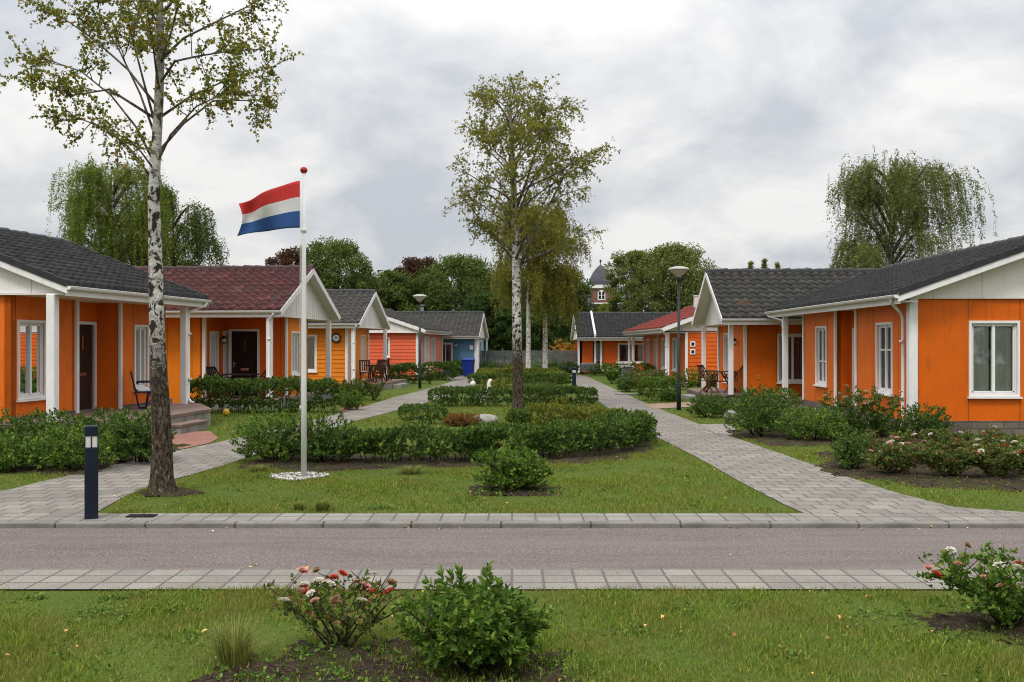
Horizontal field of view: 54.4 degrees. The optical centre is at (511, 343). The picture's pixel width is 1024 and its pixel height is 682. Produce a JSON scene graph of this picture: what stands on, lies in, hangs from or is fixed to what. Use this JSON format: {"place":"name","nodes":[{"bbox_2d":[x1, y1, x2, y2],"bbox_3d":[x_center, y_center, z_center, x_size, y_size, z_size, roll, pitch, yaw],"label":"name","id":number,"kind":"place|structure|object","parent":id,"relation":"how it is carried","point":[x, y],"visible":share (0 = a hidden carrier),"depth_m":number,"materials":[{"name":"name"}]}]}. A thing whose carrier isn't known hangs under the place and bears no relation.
{"place":"outdoors","nodes":[
{"label":"outdoors","id":0,"kind":"place"},
{"bbox_2d":[0,378,474,512],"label":"paved path","id":1,"kind":"structure","parent":0,"point":[64,494],"depth_m":14.93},
{"bbox_2d":[98,447,801,513],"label":"central lawn grass","id":2,"kind":"structure","parent":0,"point":[320,484],"depth_m":13.46,"materials":[{"name":"plant"}]},
{"bbox_2d":[0,569,1022,588],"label":"sidewalk","id":3,"kind":"structure","parent":0,"point":[413,578],"depth_m":8.64,"materials":[{"name":"concrete"}]},
{"bbox_2d":[0,358,1023,681],"bbox_3d":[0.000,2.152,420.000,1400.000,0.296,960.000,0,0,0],"label":"ground","id":4,"kind":"structure","parent":0,"point":[264,500],"depth_m":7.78,"materials":[{"name":"plant"}]},
{"bbox_2d":[0,429,37,470],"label":"shrub","id":5,"kind":"object","parent":4,"relation":"on","point":[9,458],"visible":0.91,"depth_m":15.46,"materials":[{"name":"green plant"}]},
{"bbox_2d":[0,406,44,453],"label":"shrub","id":6,"kind":"object","parent":4,"relation":"on","point":[12,422],"visible":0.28,"depth_m":17.47,"materials":[{"name":"green plant"}]},
{"bbox_2d":[4,407,88,453],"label":"shrub","id":7,"kind":"object","parent":4,"relation":"on","point":[41,416],"visible":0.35,"depth_m":17.41,"materials":[{"name":"green plant"}]},
{"bbox_2d":[22,420,119,469],"bbox_3d":[-6.971,1.613,15.773,1.510,0.838,1.278,0,0,0],"label":"shrub","id":8,"kind":"object","parent":4,"relation":"on","point":[68,454],"visible":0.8,"depth_m":15.47,"materials":[{"name":"green plant"}]},
{"bbox_2d":[2,443,189,475],"bbox_3d":[-8.427,1.992,17.347,4.485,0.130,4.534,0,0,0],"label":"soil bed","id":9,"kind":"object","parent":4,"relation":"on","point":[77,470],"visible":0.13,"depth_m":15.64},
{"bbox_2d":[0,227,211,437],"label":"house","id":10,"kind":"structure","parent":4,"relation":"on","point":[74,327],"depth_m":22.86,"materials":[{"name":"wood"}]},
{"bbox_2d":[16,320,45,401],"bbox_3d":[-10.252,0.360,21.250,0.170,1.720,1.070,0,0,7],"label":"window","id":11,"kind":"structure","parent":10,"relation":"in","point":[29,336],"depth_m":21.23,"materials":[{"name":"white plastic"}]},
{"bbox_2d":[79,325,91,409],"bbox_3d":[-10.368,0.570,23.995,0.062,2.048,0.808,0,0,7],"label":"door","id":12,"kind":"structure","parent":10,"relation":"in","point":[85,331],"depth_m":24.10,"materials":[{"name":"wood"}]},
{"bbox_2d":[133,325,148,391],"bbox_3d":[-9.516,0.370,25.542,0.170,1.700,0.810,0,0,7],"label":"window","id":13,"kind":"structure","parent":10,"relation":"in","point":[139,330],"depth_m":25.54,"materials":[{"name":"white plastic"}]},
{"bbox_2d":[65,406,147,451],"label":"shrub","id":14,"kind":"object","parent":4,"relation":"on","point":[94,421],"visible":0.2,"depth_m":17.78,"materials":[{"name":"green plant"}]},
{"bbox_2d":[43,151,194,265],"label":"weeping birch","id":15,"kind":"object","parent":4,"relation":"on","point":[81,206],"visible":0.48,"depth_m":44.85,"materials":[{"name":"green plant"}]},
{"bbox_2d":[0,433,245,504],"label":"side lawn grass","id":16,"kind":"structure","parent":4,"relation":"on","point":[53,475],"depth_m":14.80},
{"bbox_2d":[105,405,176,462],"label":"shrub","id":17,"kind":"object","parent":4,"relation":"on","point":[137,442],"visible":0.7,"depth_m":16.49,"materials":[{"name":"green plant"}]},
{"bbox_2d":[0,0,303,495],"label":"birch tree","id":18,"kind":"object","parent":4,"relation":"on","point":[161,479],"visible":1,"depth_m":13.24,"materials":[{"name":"green plant"}]},
{"bbox_2d":[137,487,205,496],"bbox_3d":[-4.543,1.992,13.326,0.880,0.116,0.744,0,0,0],"label":"soil patch","id":19,"kind":"object","parent":4,"relation":"on","point":[181,491],"visible":0.64,"depth_m":13.12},
{"bbox_2d":[120,180,229,265],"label":"weeping birch","id":20,"kind":"object","parent":4,"relation":"on","point":[197,230],"visible":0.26,"depth_m":48.41,"materials":[{"name":"green plant"}]},
{"bbox_2d":[172,431,217,448],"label":"brick path to porch","id":21,"kind":"structure","parent":4,"relation":"on","point":[193,438],"depth_m":20.87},
{"bbox_2d":[133,265,340,409],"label":"house","id":22,"kind":"structure","parent":4,"relation":"on","point":[247,320],"depth_m":32.28,"materials":[{"name":"wood"}]},
{"bbox_2d":[209,331,218,391],"bbox_3d":[-9.478,0.570,31.646,0.170,1.920,0.750,0,0,5],"label":"window","id":23,"kind":"structure","parent":22,"relation":"in","point":[214,335],"depth_m":31.87,"materials":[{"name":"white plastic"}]},
{"bbox_2d":[232,331,256,395],"bbox_3d":[-8.699,0.650,32.416,0.868,2.088,0.101,0,0,5],"label":"door","id":24,"kind":"structure","parent":22,"relation":"in","point":[244,343],"depth_m":32.42,"materials":[{"name":"wood"}]},
{"bbox_2d":[291,331,300,375],"bbox_3d":[-7.232,0.340,33.227,0.170,1.480,1.000,0,0,5],"label":"window","id":25,"kind":"structure","parent":22,"relation":"in","point":[294,335],"depth_m":33.20,"materials":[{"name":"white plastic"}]},
{"bbox_2d":[190,374,341,412],"bbox_3d":[-7.263,1.454,28.906,4.725,1.180,1.276,0,0,3],"label":"hedge","id":26,"kind":"object","parent":4,"relation":"on","point":[259,384],"visible":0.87,"depth_m":28.58,"materials":[{"name":"green plant"}]},
{"bbox_2d":[264,245,320,273],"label":"broadleaf tree","id":27,"kind":"object","parent":4,"relation":"on","point":[286,257],"visible":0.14,"depth_m":77.08,"materials":[{"name":"brown plant"}]},
{"bbox_2d":[197,392,408,433],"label":"side lawn grass","id":28,"kind":"structure","parent":4,"relation":"on","point":[236,420],"depth_m":27.70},
{"bbox_2d":[300,167,307,476],"bbox_3d":[-3.111,-0.320,14.866,0.117,4.640,0.109,0,0,0],"label":"flagpole","id":29,"kind":"object","parent":4,"relation":"on","point":[303,405],"visible":0.96,"depth_m":14.84,"materials":[{"name":"white plastic"}]},
{"bbox_2d":[237,181,299,235],"bbox_3d":[-3.628,-2.013,14.830,0.910,0.834,0.203,0,0,10],"label":"flag","id":30,"kind":"object","parent":29,"relation":"attached to","point":[276,208],"visible":1,"depth_m":14.85,"materials":[{"name":"fabric"}]},
{"bbox_2d":[297,235,384,292],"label":"broadleaf tree","id":31,"kind":"object","parent":4,"relation":"on","point":[329,268],"visible":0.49,"depth_m":70.93,"materials":[{"name":"green plant"}]},
{"bbox_2d":[338,405,360,411],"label":"brick path to maroon house","id":32,"kind":"structure","parent":4,"relation":"on","point":[343,410],"depth_m":30.03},
{"bbox_2d":[339,387,364,409],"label":"shrub","id":33,"kind":"object","parent":4,"relation":"on","point":[348,403],"visible":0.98,"depth_m":29.84,"materials":[{"name":"green plant"}]},
{"bbox_2d":[308,289,408,389],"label":"house","id":34,"kind":"structure","parent":4,"relation":"on","point":[361,312],"depth_m":43.47,"materials":[{"name":"wood"}]},
{"bbox_2d":[308,335,317,372],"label":"window","id":35,"kind":"structure","parent":34,"relation":"in","point":[312,339],"depth_m":43.34,"materials":[{"name":"white plastic"}]},
{"bbox_2d":[186,637,588,681],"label":"foreground soil bed","id":36,"kind":"object","parent":4,"relation":"on","point":[348,656],"visible":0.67,"depth_m":6.23,"materials":[{"name":"soil"}]},
{"bbox_2d":[190,610,279,668],"bbox_3d":[-1.771,1.900,6.381,0.594,0.330,0.606,0,0,0],"label":"grass tuft","id":37,"kind":"object","parent":36,"relation":"on","point":[234,652],"visible":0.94,"depth_m":6.34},
{"bbox_2d":[263,566,414,647],"bbox_3d":[-1.153,1.800,6.745,1.022,0.560,0.701,0,0,0],"label":"rose bush","id":38,"kind":"object","parent":36,"relation":"on","point":[314,599],"visible":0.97,"depth_m":6.70,"materials":[{"name":"green plant"}]},
{"bbox_2d":[391,560,552,672],"bbox_3d":[-0.248,1.696,6.310,1.018,0.719,0.933,0,0,0],"label":"shrub","id":39,"kind":"object","parent":36,"relation":"on","point":[473,627],"visible":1,"depth_m":6.09,"materials":[{"name":"green plant"}]},
{"bbox_2d":[368,269,419,310],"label":"broadleaf tree","id":40,"kind":"object","parent":4,"relation":"on","point":[394,280],"visible":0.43,"depth_m":82.94,"materials":[{"name":"green plant"}]},
{"bbox_2d":[392,361,426,383],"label":"hedge","id":41,"kind":"object","parent":4,"relation":"on","point":[402,367],"visible":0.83,"depth_m":49.54,"materials":[{"name":"green plant"}]},
{"bbox_2d":[369,308,451,378],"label":"house","id":42,"kind":"structure","parent":4,"relation":"on","point":[403,339],"depth_m":54.20,"materials":[{"name":"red wood"}]},
{"bbox_2d":[388,256,448,311],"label":"broadleaf tree","id":43,"kind":"object","parent":4,"relation":"on","point":[412,264],"visible":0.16,"depth_m":87.02,"materials":[{"name":"brown plant"}]},
{"bbox_2d":[340,421,497,461],"bbox_3d":[-1.548,1.666,16.723,2.673,0.719,1.107,0,0,0],"label":"hedge","id":44,"kind":"object","parent":4,"relation":"on","point":[454,437],"visible":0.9,"depth_m":16.46,"materials":[{"name":"green plant"}]},
{"bbox_2d":[398,403,448,423],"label":"hedge","id":45,"kind":"object","parent":4,"relation":"on","point":[410,408],"visible":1,"depth_m":24.48,"materials":[{"name":"green plant"}]},
{"bbox_2d":[421,361,458,379],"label":"hedge","id":46,"kind":"object","parent":4,"relation":"on","point":[444,365],"visible":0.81,"depth_m":54.05,"materials":[{"name":"green plant"}]},
{"bbox_2d":[395,305,488,373],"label":"house","id":47,"kind":"structure","parent":4,"relation":"on","point":[468,335],"depth_m":65.36,"materials":[{"name":"grey tile"}]},
{"bbox_2d":[237,435,659,471],"bbox_3d":[-0.706,1.993,19.247,7.708,0.127,7.537,0,0,0],"label":"soil bed","id":48,"kind":"object","parent":4,"relation":"on","point":[293,463],"visible":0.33,"depth_m":16.67,"materials":[{"name":"soil"}]},
{"bbox_2d":[229,404,314,461],"bbox_3d":[-4.081,1.515,16.837,1.469,0.993,1.542,0,0,0],"label":"shrub","id":49,"kind":"object","parent":48,"relation":"on","point":[276,440],"visible":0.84,"depth_m":16.68,"materials":[{"name":"green plant"}]},
{"bbox_2d":[284,408,359,461],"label":"shrub","id":50,"kind":"object","parent":48,"relation":"on","point":[324,441],"visible":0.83,"depth_m":16.50,"materials":[{"name":"green plant"}]},
{"bbox_2d":[441,411,481,425],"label":"shrub","id":51,"kind":"object","parent":4,"relation":"on","point":[460,419],"visible":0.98,"depth_m":24.05,"materials":[{"name":"brown plant"}]},
{"bbox_2d":[409,253,521,344],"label":"broadleaf tree","id":52,"kind":"object","parent":4,"relation":"on","point":[468,273],"visible":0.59,"depth_m":82.35,"materials":[{"name":"green plant"}]},
{"bbox_2d":[427,385,512,405],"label":"hedge","id":53,"kind":"object","parent":4,"relation":"on","point":[467,390],"visible":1,"depth_m":31.62,"materials":[{"name":"green plant"}]},
{"bbox_2d":[460,290,511,354],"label":"broadleaf tree","id":54,"kind":"object","parent":4,"relation":"on","point":[482,300],"visible":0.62,"depth_m":77.25,"materials":[{"name":"green plant"}]},
{"bbox_2d":[467,372,511,385],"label":"hedge","id":55,"kind":"object","parent":4,"relation":"on","point":[486,376],"visible":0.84,"depth_m":46.59,"materials":[{"name":"green plant"}]},
{"bbox_2d":[334,401,673,447],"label":"central lawn grass","id":56,"kind":"structure","parent":4,"relation":"on","point":[393,422],"depth_m":26.39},
{"bbox_2d":[0,408,1022,681],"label":"lawn weeds","id":57,"kind":"object","parent":4,"relation":"on","point":[424,666],"visible":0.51,"depth_m":7.04,"materials":[{"name":"green plant"}]},
{"bbox_2d":[0,521,1023,527],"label":"kerb","id":58,"kind":"structure","parent":4,"relation":"on","point":[509,524],"depth_m":11.06,"materials":[{"name":"concrete"}]},
{"bbox_2d":[0,513,1023,520],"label":"pavement far side","id":59,"kind":"structure","parent":4,"relation":"on","point":[535,517],"depth_m":11.42,"materials":[{"name":"concrete"}]},
{"bbox_2d":[84,425,97,518],"bbox_3d":[-4.810,1.466,11.385,0.147,1.060,0.147,0,0,-22],"label":"light bollard","id":60,"kind":"object","parent":59,"relation":"on","point":[90,471],"visible":1,"depth_m":11.32,"materials":[{"name":"black metal"}]},
{"bbox_2d":[467,483,561,495],"bbox_3d":[0.040,1.983,13.604,1.287,0.090,1.106,0,0,0],"label":"soil patch","id":61,"kind":"object","parent":4,"relation":"on","point":[507,491],"visible":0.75,"depth_m":13.35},
{"bbox_2d":[470,443,554,489],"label":"shrub","id":62,"kind":"object","parent":61,"relation":"on","point":[530,472],"visible":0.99,"depth_m":13.41,"materials":[{"name":"green plant"}]},
{"bbox_2d":[480,349,577,372],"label":"fence","id":63,"kind":"object","parent":4,"relation":"on","point":[498,356],"visible":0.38,"depth_m":67.49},
{"bbox_2d":[490,296,573,361],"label":"broadleaf tree","id":64,"kind":"object","parent":4,"relation":"on","point":[553,331],"visible":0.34,"depth_m":78.10,"materials":[{"name":"green plant"}]},
{"bbox_2d":[443,71,620,409],"bbox_3d":[0.531,-3.139,29.801,5.355,10.379,5.492,0,0,0],"label":"birch tree","id":65,"kind":"object","parent":4,"relation":"on","point":[518,133],"visible":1,"depth_m":29.73,"materials":[{"name":"green plant"}]},
{"bbox_2d":[490,202,580,367],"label":"birch tree","id":66,"kind":"object","parent":4,"relation":"on","point":[536,278],"visible":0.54,"depth_m":57.05,"materials":[{"name":"green plant"}]},
{"bbox_2d":[511,372,571,385],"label":"hedge","id":67,"kind":"object","parent":4,"relation":"on","point":[535,376],"visible":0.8,"depth_m":46.59,"materials":[{"name":"green plant"}]},
{"bbox_2d":[494,204,591,377],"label":"birch tree","id":68,"kind":"object","parent":4,"relation":"on","point":[545,324],"visible":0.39,"depth_m":58.00,"materials":[{"name":"green plant"}]},
{"bbox_2d":[523,384,598,405],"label":"hedge","id":69,"kind":"object","parent":4,"relation":"on","point":[578,391],"visible":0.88,"depth_m":31.56,"materials":[{"name":"green plant"}]},
{"bbox_2d":[461,407,661,457],"bbox_3d":[1.404,1.670,18.645,2.074,0.714,5.904,0,0,37],"label":"hedge","id":70,"kind":"object","parent":4,"relation":"on","point":[621,425],"visible":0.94,"depth_m":17.44,"materials":[{"name":"green plant"}]},
{"bbox_2d":[523,268,600,349],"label":"broadleaf tree","id":71,"kind":"object","parent":4,"relation":"on","point":[564,331],"visible":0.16,"depth_m":84.78,"materials":[{"name":"green plant"}]},
{"bbox_2d":[527,402,628,424],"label":"hedge","id":72,"kind":"object","parent":4,"relation":"on","point":[571,411],"visible":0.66,"depth_m":23.77,"materials":[{"name":"green plant"}]},
{"bbox_2d":[575,259,623,311],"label":"church","id":73,"kind":"structure","parent":4,"relation":"on","point":[599,280],"depth_m":222.50,"materials":[{"name":"brick"}]},
{"bbox_2d":[603,249,670,311],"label":"broadleaf tree","id":74,"kind":"object","parent":4,"relation":"on","point":[631,259],"visible":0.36,"depth_m":95.31,"materials":[{"name":"green plant"}]},
{"bbox_2d":[637,376,676,400],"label":"hedge","id":75,"kind":"object","parent":4,"relation":"on","point":[665,380],"visible":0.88,"depth_m":34.62,"materials":[{"name":"green plant"}]},
{"bbox_2d":[619,241,719,311],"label":"broadleaf tree","id":76,"kind":"object","parent":4,"relation":"on","point":[666,256],"visible":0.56,"depth_m":90.59,"materials":[{"name":"green plant"}]},
{"bbox_2d":[622,295,716,386],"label":"house","id":77,"kind":"structure","parent":4,"relation":"on","point":[659,334],"depth_m":48.76,"materials":[{"name":"wood"}]},
{"bbox_2d":[668,266,688,409],"bbox_3d":[5.013,-0.161,29.923,0.636,4.322,0.636,0,0,0],"label":"street lamp","id":78,"kind":"object","parent":4,"relation":"on","point":[678,272],"visible":0.98,"depth_m":29.88,"materials":[{"name":"black metal"}]},
{"bbox_2d":[672,366,716,388],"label":"shrub","id":79,"kind":"object","parent":4,"relation":"on","point":[691,381],"visible":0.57,"depth_m":43.07,"materials":[{"name":"green plant"}]},
{"bbox_2d":[686,392,730,417],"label":"shrub","id":80,"kind":"object","parent":4,"relation":"on","point":[715,409],"visible":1,"depth_m":26.86,"materials":[{"name":"green plant"}]},
{"bbox_2d":[722,376,797,436],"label":"shrub","id":81,"kind":"object","parent":4,"relation":"on","point":[763,416],"visible":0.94,"depth_m":21.03,"materials":[{"name":"green plant"}]},
{"bbox_2d":[737,384,800,409],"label":"shrub","id":82,"kind":"object","parent":4,"relation":"on","point":[795,396],"visible":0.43,"depth_m":29.46,"materials":[{"name":"green plant"}]},
{"bbox_2d":[681,268,879,401],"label":"house","id":83,"kind":"structure","parent":4,"relation":"on","point":[732,305],"depth_m":34.84,"materials":[{"name":"wood"}]},
{"bbox_2d":[776,334,801,383],"bbox_3d":[9.638,0.520,34.189,1.130,1.720,0.236,0,0,1],"label":"window","id":84,"kind":"structure","parent":83,"relation":"in","point":[794,340],"depth_m":34.27,"materials":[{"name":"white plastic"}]},
{"bbox_2d":[571,376,1023,512],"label":"paved path","id":85,"kind":"structure","parent":4,"relation":"on","point":[800,485],"depth_m":15.16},
{"bbox_2d":[773,402,851,439],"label":"shrub","id":86,"kind":"object","parent":4,"relation":"on","point":[824,428],"visible":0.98,"depth_m":20.14,"materials":[{"name":"green plant"}]},
{"bbox_2d":[726,411,966,446],"bbox_3d":[7.186,1.981,24.358,4.844,0.133,10.070,0,0,0],"label":"soil bed","id":87,"kind":"object","parent":4,"relation":"on","point":[773,438],"visible":0.2,"depth_m":20.41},
{"bbox_2d":[817,384,872,436],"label":"rose bush","id":88,"kind":"object","parent":87,"relation":"on","point":[850,410],"visible":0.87,"depth_m":20.66,"materials":[{"name":"green plant"}]},
{"bbox_2d":[826,411,904,436],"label":"shrub","id":89,"kind":"object","parent":87,"relation":"on","point":[864,426],"visible":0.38,"depth_m":20.99,"materials":[{"name":"green plant"}]},
{"bbox_2d":[854,385,903,436],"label":"rose bush","id":90,"kind":"object","parent":87,"relation":"on","point":[877,413],"visible":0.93,"depth_m":20.83,"materials":[{"name":"green plant"}]},
{"bbox_2d":[765,235,1023,435],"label":"house","id":91,"kind":"structure","parent":4,"relation":"on","point":[945,329],"depth_m":21.88,"materials":[{"name":"wood"}]},
{"bbox_2d":[813,326,826,387],"bbox_3d":[8.912,0.370,28.670,0.170,1.740,1.150,0,0,1],"label":"window","id":92,"kind":"structure","parent":91,"relation":"in","point":[820,331],"depth_m":28.92,"materials":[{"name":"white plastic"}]},
{"bbox_2d":[875,322,892,396],"bbox_3d":[8.804,0.360,23.521,0.170,1.720,1.150,0,0,1],"label":"window","id":93,"kind":"structure","parent":91,"relation":"in","point":[884,330],"depth_m":23.75,"materials":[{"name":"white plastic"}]},
{"bbox_2d":[967,321,1022,398],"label":"window","id":94,"kind":"structure","parent":91,"relation":"in","point":[1005,337],"depth_m":21.87,"materials":[{"name":"white plastic"}]},
{"bbox_2d":[825,145,997,268],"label":"weeping birch","id":95,"kind":"object","parent":4,"relation":"on","point":[899,198],"visible":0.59,"depth_m":50.96,"materials":[{"name":"green plant"}]},
{"bbox_2d":[811,451,1023,491],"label":"soil bed roses","id":96,"kind":"object","parent":4,"relation":"on","point":[977,476],"visible":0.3,"depth_m":14.67,"materials":[{"name":"soil"}]},
{"bbox_2d":[829,424,870,468],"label":"shrub","id":97,"kind":"object","parent":96,"relation":"on","point":[848,453],"visible":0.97,"depth_m":15.59,"materials":[{"name":"green plant"}]},
{"bbox_2d":[856,428,921,454],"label":"rose bush","id":98,"kind":"object","parent":96,"relation":"on","point":[903,437],"visible":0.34,"depth_m":16.37,"materials":[{"name":"green plant"}]},
{"bbox_2d":[857,437,927,473],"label":"rose bush","id":99,"kind":"object","parent":96,"relation":"on","point":[900,455],"visible":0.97,"depth_m":14.89,"materials":[{"name":"green plant"}]},
{"bbox_2d":[911,428,981,454],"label":"rose bush","id":100,"kind":"object","parent":96,"relation":"on","point":[930,433],"visible":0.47,"depth_m":16.49,"materials":[{"name":"green plant"}]},
{"bbox_2d":[915,439,987,476],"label":"rose bush","id":101,"kind":"object","parent":96,"relation":"on","point":[939,458],"visible":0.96,"depth_m":14.63,"materials":[{"name":"green plant"}]},
{"bbox_2d":[960,425,1022,458],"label":"rose bush","id":102,"kind":"object","parent":96,"relation":"on","point":[992,436],"visible":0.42,"depth_m":16.94,"materials":[{"name":"green plant"}]},
{"bbox_2d":[964,437,1023,476],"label":"rose bush","id":103,"kind":"object","parent":96,"relation":"on","point":[1008,459],"visible":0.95,"depth_m":14.50,"materials":[{"name":"green plant"}]},
{"bbox_2d":[894,401,955,437],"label":"shrub","id":104,"kind":"object","parent":4,"relation":"on","point":[919,425],"visible":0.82,"depth_m":20.59,"materials":[{"name":"green plant"}]},
{"bbox_2d":[905,610,1023,644],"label":"soil patch","id":105,"kind":"object","parent":4,"relation":"on","point":[961,620],"visible":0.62,"depth_m":7.24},
{"bbox_2d":[916,539,1023,627],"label":"rose bush","id":106,"kind":"object","parent":105,"relation":"on","point":[982,588],"visible":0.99,"depth_m":7.14,"materials":[{"name":"green plant"}]},
{"bbox_2d":[0,528,1023,568],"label":"road","id":107,"kind":"structure","parent":0,"point":[480,548],"depth_m":9.99,"materials":[{"name":"asphalt"}]},
{"bbox_2d":[0,0,1023,311],"label":"sky","id":108,"kind":"structure","parent":0,"point":[729,121],"materials":[{"name":"white"}]},
{"bbox_2d":[570,311,672,372],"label":"house","id":109,"kind":"structure","parent":0,"point":[599,337],"depth_m":66.20,"materials":[{"name":"grey tile"}]},
{"bbox_2d":[632,395,894,432],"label":"side lawn grass","id":110,"kind":"structure","parent":0,"point":[681,411],"depth_m":28.49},
{"bbox_2d":[740,435,1023,513],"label":"side lawn grass","id":111,"kind":"structure","parent":0,"point":[806,458],"depth_m":13.49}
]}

